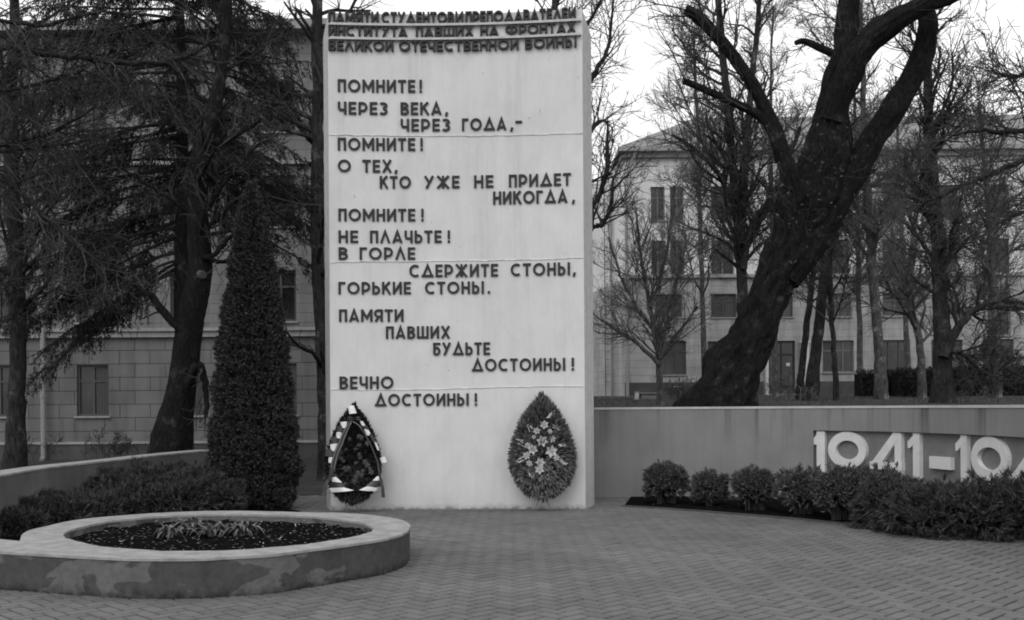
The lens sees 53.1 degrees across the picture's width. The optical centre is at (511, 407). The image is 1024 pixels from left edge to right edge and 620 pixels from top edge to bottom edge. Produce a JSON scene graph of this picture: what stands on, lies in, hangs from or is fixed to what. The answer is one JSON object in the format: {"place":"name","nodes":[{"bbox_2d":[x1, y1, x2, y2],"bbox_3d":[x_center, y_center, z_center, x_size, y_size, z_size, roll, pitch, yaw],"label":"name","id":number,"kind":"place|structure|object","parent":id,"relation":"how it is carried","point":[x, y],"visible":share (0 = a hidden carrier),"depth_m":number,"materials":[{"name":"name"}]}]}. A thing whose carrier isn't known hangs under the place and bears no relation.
{"place":"outdoors","nodes":[
{"label":"outdoors","id":0,"kind":"place"},
{"bbox_2d":[0,507,299,540],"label":"soil","id":1,"kind":"structure","parent":0,"point":[280,509],"depth_m":14.74,"materials":[{"name":"black soil"}]},
{"bbox_2d":[0,486,149,536],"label":"juniper shrub","id":2,"kind":"object","parent":1,"relation":"on","point":[49,506],"visible":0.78,"depth_m":13.06,"materials":[{"name":"plant"}]},
{"bbox_2d":[82,455,249,513],"bbox_3d":[-5.221,1.159,14.881,3.228,0.955,2.158,0,0,23],"label":"juniper shrub","id":3,"kind":"object","parent":1,"relation":"on","point":[170,486],"visible":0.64,"depth_m":14.34,"materials":[{"name":"plant"}]},
{"bbox_2d":[201,177,305,510],"bbox_3d":[-3.884,-0.941,15.374,1.547,5.036,1.514,0,0,0],"label":"thuja tree","id":4,"kind":"object","parent":1,"relation":"on","point":[252,431],"visible":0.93,"depth_m":15.01,"materials":[{"name":"black plant"}]},
{"bbox_2d":[0,458,325,494],"bbox_3d":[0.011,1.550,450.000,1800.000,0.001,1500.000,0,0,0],"label":"ground","id":5,"kind":"structure","parent":0,"point":[309,476],"depth_m":23.77,"materials":[{"name":"grey"}]},
{"bbox_2d":[26,431,63,465],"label":"bare shrub","id":6,"kind":"object","parent":5,"relation":"on","point":[51,451],"visible":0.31,"depth_m":29.12,"materials":[{"name":"plant"}]},
{"bbox_2d":[0,450,208,536],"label":"curved garden wall","id":7,"kind":"structure","parent":5,"relation":"on","point":[16,484],"depth_m":13.97,"materials":[{"name":"paint"}]},
{"bbox_2d":[80,424,132,459],"bbox_3d":[-12.057,1.062,30.529,1.584,1.178,1.083,0,0,0],"label":"bare shrub","id":8,"kind":"object","parent":5,"relation":"on","point":[115,448],"visible":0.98,"depth_m":30.47,"materials":[{"name":"grey plant"}]},
{"bbox_2d":[0,0,250,337],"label":"bare tree","id":9,"kind":"object","parent":5,"relation":"on","point":[13,145],"visible":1,"depth_m":12.98,"materials":[{"name":"black plant"}]},
{"bbox_2d":[106,432,148,456],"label":"bare shrub","id":10,"kind":"object","parent":5,"relation":"on","point":[137,447],"visible":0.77,"depth_m":30.69,"materials":[{"name":"grey plant"}]},
{"bbox_2d":[0,18,326,460],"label":"institute building","id":11,"kind":"structure","parent":5,"relation":"on","point":[118,384],"depth_m":32.00,"materials":[{"name":"stone"}]},
{"bbox_2d":[0,184,6,229],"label":"window","id":12,"kind":"structure","parent":11,"relation":"in","point":[2,203],"depth_m":32.14,"materials":[{"name":"grey glass"}]},
{"bbox_2d":[0,276,7,324],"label":"window","id":13,"kind":"structure","parent":11,"relation":"in","point":[3,313],"depth_m":32.13,"materials":[{"name":"grey glass"}]},
{"bbox_2d":[0,365,9,418],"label":"window","id":14,"kind":"structure","parent":11,"relation":"in","point":[4,370],"depth_m":32.14,"materials":[{"name":"grey glass"}]},
{"bbox_2d":[73,272,104,324],"bbox_3d":[-13.124,-3.418,32.030,1.120,1.660,0.240,0,0,0],"label":"window","id":15,"kind":"structure","parent":11,"relation":"in","point":[91,313],"depth_m":32.14,"materials":[{"name":"grey glass"}]},
{"bbox_2d":[76,91,106,134],"bbox_3d":[-13.166,-9.338,32.030,1.120,1.660,0.240,0,0,0],"label":"window","id":16,"kind":"structure","parent":11,"relation":"in","point":[90,112],"depth_m":32.14,"materials":[{"name":"grey glass"}]},
{"bbox_2d":[77,179,106,229],"bbox_3d":[-13.145,-6.378,32.030,1.120,1.660,0.240,0,0,0],"label":"window","id":17,"kind":"structure","parent":11,"relation":"in","point":[89,221],"depth_m":32.13,"materials":[{"name":"grey glass"}]},
{"bbox_2d":[74,365,110,417],"bbox_3d":[-13.104,-0.499,32.030,1.120,1.660,0.240,0,0,0],"label":"window","id":18,"kind":"structure","parent":11,"relation":"in","point":[93,380],"depth_m":32.13,"materials":[{"name":"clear glass"}]},
{"bbox_2d":[167,276,173,323],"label":"window","id":19,"kind":"structure","parent":11,"relation":"in","point":[172,292],"depth_m":32.09,"materials":[{"name":"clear glass"}]},
{"bbox_2d":[168,82,200,133],"bbox_3d":[-10.226,-9.359,32.030,1.120,1.660,0.240,0,0,0],"label":"window","id":20,"kind":"structure","parent":11,"relation":"in","point":[173,82],"depth_m":32.12,"materials":[{"name":"grey glass"}]},
{"bbox_2d":[194,373,203,416],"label":"window","id":21,"kind":"structure","parent":11,"relation":"in","point":[199,392],"depth_m":32.12,"materials":[{"name":"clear glass"}]},
{"bbox_2d":[262,81,294,133],"bbox_3d":[-7.286,-9.379,32.030,1.120,1.660,0.240,0,0,0],"label":"window","id":22,"kind":"structure","parent":11,"relation":"in","point":[282,81],"depth_m":32.12,"materials":[{"name":"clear glass"}]},
{"bbox_2d":[266,176,295,227],"bbox_3d":[-7.265,-6.419,32.030,1.120,1.660,0.240,0,0,0],"label":"window","id":23,"kind":"structure","parent":11,"relation":"in","point":[269,176],"depth_m":32.14,"materials":[{"name":"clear glass"}]},
{"bbox_2d":[277,270,297,322],"bbox_3d":[-7.244,-3.460,32.030,1.120,1.660,0.240,0,0,0],"label":"window","id":24,"kind":"structure","parent":11,"relation":"in","point":[291,300],"depth_m":32.14,"materials":[{"name":"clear glass"}]},
{"bbox_2d":[287,363,298,415],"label":"window","id":25,"kind":"structure","parent":11,"relation":"in","point":[294,365],"depth_m":32.09,"materials":[{"name":"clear glass"}]},
{"bbox_2d":[0,495,1023,619],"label":"plaza paving","id":26,"kind":"structure","parent":0,"point":[639,547],"depth_m":8.97,"materials":[{"name":"brick"}]},
{"bbox_2d":[0,511,410,599],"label":"ring planter","id":27,"kind":"object","parent":26,"relation":"on","point":[54,559],"visible":0.9,"depth_m":8.50,"materials":[{"name":"paint"}]},
{"bbox_2d":[70,519,365,550],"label":"soil","id":28,"kind":"structure","parent":27,"relation":"in","point":[115,537],"depth_m":9.98,"materials":[{"name":"black soil"}]},
{"bbox_2d":[153,523,198,539],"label":"lily clump","id":29,"kind":"object","parent":28,"relation":"on","point":[170,531],"visible":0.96,"depth_m":10.02,"materials":[{"name":"grey plant"}]},
{"bbox_2d":[171,517,210,533],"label":"lily clump","id":30,"kind":"object","parent":28,"relation":"on","point":[194,522],"visible":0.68,"depth_m":10.30,"materials":[{"name":"grey plant"}]},
{"bbox_2d":[189,523,225,536],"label":"lily clump","id":31,"kind":"object","parent":28,"relation":"on","point":[209,530],"visible":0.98,"depth_m":10.08,"materials":[{"name":"grey plant"}]},
{"bbox_2d":[211,521,233,534],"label":"lily clump","id":32,"kind":"object","parent":28,"relation":"on","point":[223,529],"visible":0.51,"depth_m":10.23,"materials":[{"name":"grey plant"}]},
{"bbox_2d":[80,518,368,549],"bbox_3d":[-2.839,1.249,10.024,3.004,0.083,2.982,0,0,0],"label":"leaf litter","id":33,"kind":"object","parent":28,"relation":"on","point":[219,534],"visible":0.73,"depth_m":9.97,"materials":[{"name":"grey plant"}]},
{"bbox_2d":[222,521,263,537],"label":"lily clump","id":34,"kind":"object","parent":28,"relation":"on","point":[239,529],"visible":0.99,"depth_m":10.05,"materials":[{"name":"grey plant"}]},
{"bbox_2d":[321,401,386,513],"bbox_3d":[-2.277,0.715,14.801,0.956,1.634,0.481,0,0,0],"label":"wreath","id":35,"kind":"object","parent":26,"relation":"on","point":[355,459],"visible":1,"depth_m":14.72,"materials":[{"name":"black plant"}]},
{"bbox_2d":[323,7,593,510],"bbox_3d":[-0.813,-2.154,15.267,4.085,7.400,0.707,0,0,0],"label":"memorial stele","id":36,"kind":"object","parent":26,"relation":"on","point":[458,243],"visible":1,"depth_m":15.10,"materials":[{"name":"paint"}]},
{"bbox_2d":[507,391,577,512],"bbox_3d":[0.436,0.627,14.758,1.060,1.772,0.481,0,0,0],"label":"wreath","id":37,"kind":"object","parent":26,"relation":"on","point":[544,465],"visible":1,"depth_m":14.71,"materials":[{"name":"grey plant"}]},
{"bbox_2d":[622,505,978,538],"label":"kerb","id":38,"kind":"structure","parent":26,"relation":"on","point":[791,518],"depth_m":13.94,"materials":[{"name":"grey concrete"}]},
{"bbox_2d":[594,405,1023,498],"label":"memorial wall","id":39,"kind":"structure","parent":26,"relation":"on","point":[930,442],"depth_m":16.08,"materials":[{"name":"paint"}]},
{"bbox_2d":[0,0,1023,183],"label":"sky","id":40,"kind":"structure","parent":0,"point":[642,60],"materials":[{"name":"white"}]},
{"bbox_2d":[296,394,1023,489],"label":"terrain","id":41,"kind":"structure","parent":0,"point":[876,402],"depth_m":28.71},
{"bbox_2d":[0,0,153,469],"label":"bare tree","id":42,"kind":"object","parent":41,"relation":"on","point":[15,453],"visible":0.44,"depth_m":20.86,"materials":[{"name":"black plant"}]},
{"bbox_2d":[0,0,324,449],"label":"spruce tree","id":43,"kind":"object","parent":41,"relation":"on","point":[89,328],"visible":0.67,"depth_m":22.28,"materials":[{"name":"black plant"}]},
{"bbox_2d":[90,0,309,453],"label":"leaning tree","id":44,"kind":"object","parent":41,"relation":"on","point":[173,429],"visible":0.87,"depth_m":20.28,"materials":[{"name":"black plant"}]},
{"bbox_2d":[224,0,392,480],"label":"bare tree","id":45,"kind":"object","parent":41,"relation":"on","point":[315,138],"visible":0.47,"depth_m":21.89,"materials":[{"name":"black plant"}]},
{"bbox_2d":[535,0,664,231],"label":"bare tree","id":46,"kind":"object","parent":41,"relation":"on","point":[607,154],"visible":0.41,"depth_m":21.45,"materials":[{"name":"black plant"}]},
{"bbox_2d":[634,391,638,399],"bbox_3d":[4.751,-0.430,39.000,0.176,0.361,0.176,0,0,0],"label":"stone post","id":47,"kind":"object","parent":41,"relation":"on","point":[636,394],"visible":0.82,"depth_m":38.93,"materials":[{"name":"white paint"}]},
{"bbox_2d":[639,392,656,399],"bbox_3d":[5.398,-0.423,40.000,0.960,0.303,0.960,0,0,0],"label":"utility box","id":48,"kind":"object","parent":41,"relation":"on","point":[647,395],"visible":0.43,"depth_m":39.60,"materials":[{"name":"metal"}]},
{"bbox_2d":[592,151,728,404],"bbox_3d":[3.242,-3.055,25.212,3.712,6.262,3.270,0,0,0],"label":"bare tree","id":49,"kind":"object","parent":41,"relation":"on","point":[659,331],"visible":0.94,"depth_m":24.77,"materials":[{"name":"grey plant"}]},
{"bbox_2d":[655,376,698,401],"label":"bare shrub","id":50,"kind":"object","parent":41,"relation":"on","point":[682,389],"visible":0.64,"depth_m":30.08,"materials":[{"name":"grey plant"}]},
{"bbox_2d":[642,0,753,376],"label":"bare tree","id":51,"kind":"object","parent":41,"relation":"on","point":[715,256],"visible":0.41,"depth_m":43.81,"materials":[{"name":"plant"}]},
{"bbox_2d":[635,0,820,315],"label":"bare tree","id":52,"kind":"object","parent":41,"relation":"on","point":[738,196],"visible":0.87,"depth_m":28.74,"materials":[{"name":"grey plant"}]},
{"bbox_2d":[718,0,833,395],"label":"bare tree","id":53,"kind":"object","parent":41,"relation":"on","point":[771,27],"visible":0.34,"depth_m":44.76,"materials":[{"name":"grey plant"}]},
{"bbox_2d":[761,371,795,397],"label":"bare shrub","id":54,"kind":"object","parent":41,"relation":"on","point":[776,384],"visible":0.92,"depth_m":39.95,"materials":[{"name":"grey plant"}]},
{"bbox_2d":[612,0,978,406],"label":"old leaning tree","id":55,"kind":"object","parent":41,"relation":"on","point":[824,178],"visible":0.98,"depth_m":19.63,"materials":[{"name":"black plant"}]},
{"bbox_2d":[778,382,818,402],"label":"bare shrub","id":56,"kind":"object","parent":41,"relation":"on","point":[791,391],"visible":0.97,"depth_m":30.12,"materials":[{"name":"grey plant"}]},
{"bbox_2d":[592,115,1023,395],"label":"pale building","id":57,"kind":"structure","parent":41,"relation":"on","point":[622,371],"depth_m":58.00,"materials":[{"name":"stone"}]},
{"bbox_2d":[651,187,664,221],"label":"window","id":58,"kind":"structure","parent":57,"relation":"in","point":[661,191],"depth_m":58.19,"materials":[{"name":"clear glass"}]},
{"bbox_2d":[651,241,664,274],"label":"window","id":59,"kind":"structure","parent":57,"relation":"in","point":[660,260],"depth_m":58.19,"materials":[{"name":"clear glass"}]},
{"bbox_2d":[655,294,683,317],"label":"window","id":60,"kind":"structure","parent":57,"relation":"in","point":[660,295],"depth_m":58.17,"materials":[{"name":"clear glass"}]},
{"bbox_2d":[655,341,687,375],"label":"window","id":61,"kind":"structure","parent":57,"relation":"in","point":[673,364],"depth_m":58.17,"materials":[{"name":"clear glass"}]},
{"bbox_2d":[670,187,683,221],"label":"window","id":62,"kind":"structure","parent":57,"relation":"in","point":[678,199],"depth_m":58.19,"materials":[{"name":"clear glass"}]},
{"bbox_2d":[670,241,683,274],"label":"window","id":63,"kind":"structure","parent":57,"relation":"in","point":[670,241],"depth_m":58.13,"materials":[{"name":"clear glass"}]},
{"bbox_2d":[707,341,717,348],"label":"window","id":64,"kind":"structure","parent":57,"relation":"in","point":[709,343],"depth_m":58.15,"materials":[{"name":"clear glass"}]},
{"bbox_2d":[711,187,732,220],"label":"window","id":65,"kind":"structure","parent":57,"relation":"in","point":[714,187],"depth_m":58.19,"materials":[{"name":"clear glass"}]},
{"bbox_2d":[711,240,733,273],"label":"window","id":66,"kind":"structure","parent":57,"relation":"in","point":[730,268],"depth_m":58.19,"materials":[{"name":"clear glass"}]},
{"bbox_2d":[710,294,735,318],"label":"window","id":67,"kind":"structure","parent":57,"relation":"in","point":[728,307],"depth_m":58.16,"materials":[{"name":"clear glass"}]},
{"bbox_2d":[769,341,794,393],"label":"entrance door","id":68,"kind":"structure","parent":57,"relation":"in","point":[786,350],"depth_m":58.15,"materials":[{"name":"grey wood"}]},
{"bbox_2d":[782,294,793,317],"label":"window","id":69,"kind":"structure","parent":57,"relation":"in","point":[787,313],"depth_m":58.19,"materials":[{"name":"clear glass"}]},
{"bbox_2d":[822,340,855,373],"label":"window","id":70,"kind":"structure","parent":57,"relation":"in","point":[844,348],"depth_m":58.19,"materials":[{"name":"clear glass"}]},
{"bbox_2d":[826,293,852,317],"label":"window","id":71,"kind":"structure","parent":57,"relation":"in","point":[843,314],"depth_m":58.19,"materials":[{"name":"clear glass"}]},
{"bbox_2d":[832,240,848,272],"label":"window","id":72,"kind":"structure","parent":57,"relation":"in","point":[841,240],"depth_m":58.19,"materials":[{"name":"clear glass"}]},
{"bbox_2d":[883,240,898,272],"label":"window","id":73,"kind":"structure","parent":57,"relation":"in","point":[893,240],"depth_m":58.19,"materials":[{"name":"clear glass"}]},
{"bbox_2d":[882,293,902,316],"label":"window","id":74,"kind":"structure","parent":57,"relation":"in","point":[887,314],"depth_m":58.19,"materials":[{"name":"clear glass"}]},
{"bbox_2d":[883,340,904,369],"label":"window","id":75,"kind":"structure","parent":57,"relation":"in","point":[893,349],"depth_m":58.19,"materials":[{"name":"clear glass"}]},
{"bbox_2d":[882,188,906,219],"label":"window","id":76,"kind":"structure","parent":57,"relation":"in","point":[884,188],"depth_m":58.16,"materials":[{"name":"grey glass"}]},
{"bbox_2d":[931,340,961,367],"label":"window","id":77,"kind":"structure","parent":57,"relation":"in","point":[959,347],"depth_m":58.19,"materials":[{"name":"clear glass"}]},
{"bbox_2d":[939,185,956,219],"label":"window","id":78,"kind":"structure","parent":57,"relation":"in","point":[942,189],"depth_m":58.19,"materials":[{"name":"grey glass"}]},
{"bbox_2d":[947,239,956,272],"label":"window","id":79,"kind":"structure","parent":57,"relation":"in","point":[954,264],"depth_m":58.19,"materials":[{"name":"grey glass"}]},
{"bbox_2d":[947,292,959,316],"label":"window","id":80,"kind":"structure","parent":57,"relation":"in","point":[948,295],"depth_m":58.19,"materials":[{"name":"grey glass"}]},
{"bbox_2d":[987,238,1007,271],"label":"window","id":81,"kind":"structure","parent":57,"relation":"in","point":[999,238],"depth_m":58.16,"materials":[{"name":"grey glass"}]},
{"bbox_2d":[983,339,1012,369],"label":"window","id":82,"kind":"structure","parent":57,"relation":"in","point":[1006,340],"depth_m":58.19,"materials":[{"name":"grey glass"}]},
{"bbox_2d":[991,185,1007,218],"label":"window","id":83,"kind":"structure","parent":57,"relation":"in","point":[1007,185],"depth_m":58.19,"materials":[{"name":"grey glass"}]},
{"bbox_2d":[987,292,1012,336],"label":"window","id":84,"kind":"structure","parent":57,"relation":"in","point":[1006,315],"depth_m":58.19,"materials":[{"name":"grey glass"}]},
{"bbox_2d":[594,394,1022,406],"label":"grass","id":85,"kind":"structure","parent":41,"relation":"on","point":[628,399],"depth_m":28.38,"materials":[{"name":"grey plant"}]},
{"bbox_2d":[779,101,859,399],"bbox_3d":[10.071,-5.297,34.086,3.302,10.330,2.973,0,0,0],"label":"bare tree","id":86,"kind":"object","parent":41,"relation":"on","point":[800,381],"visible":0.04,"depth_m":33.92,"materials":[{"name":"grey plant"}]},
{"bbox_2d":[770,0,890,400],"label":"bare tree","id":87,"kind":"object","parent":41,"relation":"on","point":[813,371],"visible":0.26,"depth_m":32.84,"materials":[{"name":"grey plant"}]},
{"bbox_2d":[788,198,879,400],"bbox_3d":[9.660,-4.073,31.791,3.187,7.928,3.026,0,0,-23],"label":"bare tree","id":88,"kind":"object","parent":41,"relation":"on","point":[829,285],"visible":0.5,"depth_m":31.85,"materials":[{"name":"grey plant"}]},
{"bbox_2d":[777,0,917,398],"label":"bare tree","id":89,"kind":"object","parent":41,"relation":"on","point":[872,231],"visible":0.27,"depth_m":32.87,"materials":[{"name":"grey plant"}]},
{"bbox_2d":[788,1,909,373],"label":"bare tree","id":90,"kind":"object","parent":41,"relation":"on","point":[859,343],"visible":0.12,"depth_m":45.89,"materials":[{"name":"grey plant"}]},
{"bbox_2d":[854,368,895,396],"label":"hedge","id":91,"kind":"object","parent":41,"relation":"on","point":[863,382],"visible":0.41,"depth_m":43.21,"materials":[{"name":"plant"}]},
{"bbox_2d":[851,44,950,370],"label":"bare tree","id":92,"kind":"object","parent":41,"relation":"on","point":[906,344],"visible":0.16,"depth_m":43.92,"materials":[{"name":"grey plant"}]},
{"bbox_2d":[834,142,968,397],"bbox_3d":[13.694,-4.820,35.988,4.639,9.304,3.521,0,0,0],"label":"bare tree","id":93,"kind":"object","parent":41,"relation":"on","point":[904,289],"visible":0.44,"depth_m":35.87,"materials":[{"name":"grey plant"}]},
{"bbox_2d":[857,0,1023,403],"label":"bare tree","id":94,"kind":"object","parent":41,"relation":"on","point":[945,337],"visible":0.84,"depth_m":25.76,"materials":[{"name":"grey plant"}]},
{"bbox_2d":[880,0,1023,271],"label":"bare tree","id":95,"kind":"object","parent":41,"relation":"on","point":[1007,75],"visible":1,"depth_m":12.49,"materials":[{"name":"grey plant"}]},
{"bbox_2d":[890,364,1023,396],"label":"hedge","id":96,"kind":"object","parent":41,"relation":"on","point":[904,383],"visible":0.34,"depth_m":41.16,"materials":[{"name":"black plant"}]},
{"bbox_2d":[897,34,1023,397],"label":"bare tree","id":97,"kind":"object","parent":41,"relation":"on","point":[989,270],"visible":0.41,"depth_m":37.91,"materials":[{"name":"grey plant"}]},
{"bbox_2d":[956,385,1001,402],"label":"bare shrub","id":98,"kind":"object","parent":41,"relation":"on","point":[984,391],"visible":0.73,"depth_m":26.22,"materials":[{"name":"grey plant"}]},
{"bbox_2d":[955,344,1023,397],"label":"bush","id":99,"kind":"object","parent":41,"relation":"on","point":[1020,365],"visible":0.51,"depth_m":35.76,"materials":[{"name":"grey plant"}]},
{"bbox_2d":[672,386,681,397],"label":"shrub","id":100,"kind":"object","parent":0,"point":[674,387],"visible":0.29,"depth_m":41.84,"materials":[{"name":"grey plant"}]},
{"bbox_2d":[625,496,946,535],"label":"soil","id":101,"kind":"structure","parent":0,"point":[774,507],"depth_m":14.87,"materials":[{"name":"black soil"}]},
{"bbox_2d":[640,458,692,503],"bbox_3d":[2.352,1.137,15.607,0.845,0.736,0.777,0,0,0],"label":"round shrub","id":102,"kind":"object","parent":101,"relation":"on","point":[668,479],"visible":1,"depth_m":15.45,"materials":[{"name":"grey plant"}]},
{"bbox_2d":[688,466,732,505],"bbox_3d":[2.922,1.181,15.162,0.663,0.639,0.636,0,0,45],"label":"round shrub","id":103,"kind":"object","parent":101,"relation":"on","point":[709,487],"visible":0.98,"depth_m":15.02,"materials":[{"name":"grey plant"}]},
{"bbox_2d":[727,463,777,510],"bbox_3d":[3.437,1.139,14.615,0.758,0.716,0.803,0,0,0],"label":"round shrub","id":104,"kind":"object","parent":101,"relation":"on","point":[752,485],"visible":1,"depth_m":14.42,"materials":[{"name":"grey plant"}]},
{"bbox_2d":[770,461,820,514],"bbox_3d":[3.950,1.113,13.957,0.886,0.762,0.824,0,0,0],"label":"round shrub","id":105,"kind":"object","parent":101,"relation":"on","point":[795,492],"visible":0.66,"depth_m":13.82,"materials":[{"name":"grey plant"}]},
{"bbox_2d":[803,461,880,520],"bbox_3d":[4.290,1.088,13.186,0.966,0.807,0.873,0,0,0],"label":"round shrub","id":106,"kind":"object","parent":101,"relation":"on","point":[837,487],"visible":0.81,"depth_m":13.03,"materials":[{"name":"grey plant"}]},
{"bbox_2d":[848,459,925,502],"bbox_3d":[4.770,1.062,12.950,1.044,0.853,0.900,0,0,0],"label":"round shrub","id":107,"kind":"object","parent":101,"relation":"on","point":[898,475],"visible":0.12,"depth_m":12.88,"materials":[{"name":"grey plant"}]},
{"bbox_2d":[844,467,1023,542],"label":"juniper shrub","id":108,"kind":"object","parent":101,"relation":"on","point":[981,510],"visible":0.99,"depth_m":11.46,"materials":[{"name":"plant"}]}
]}

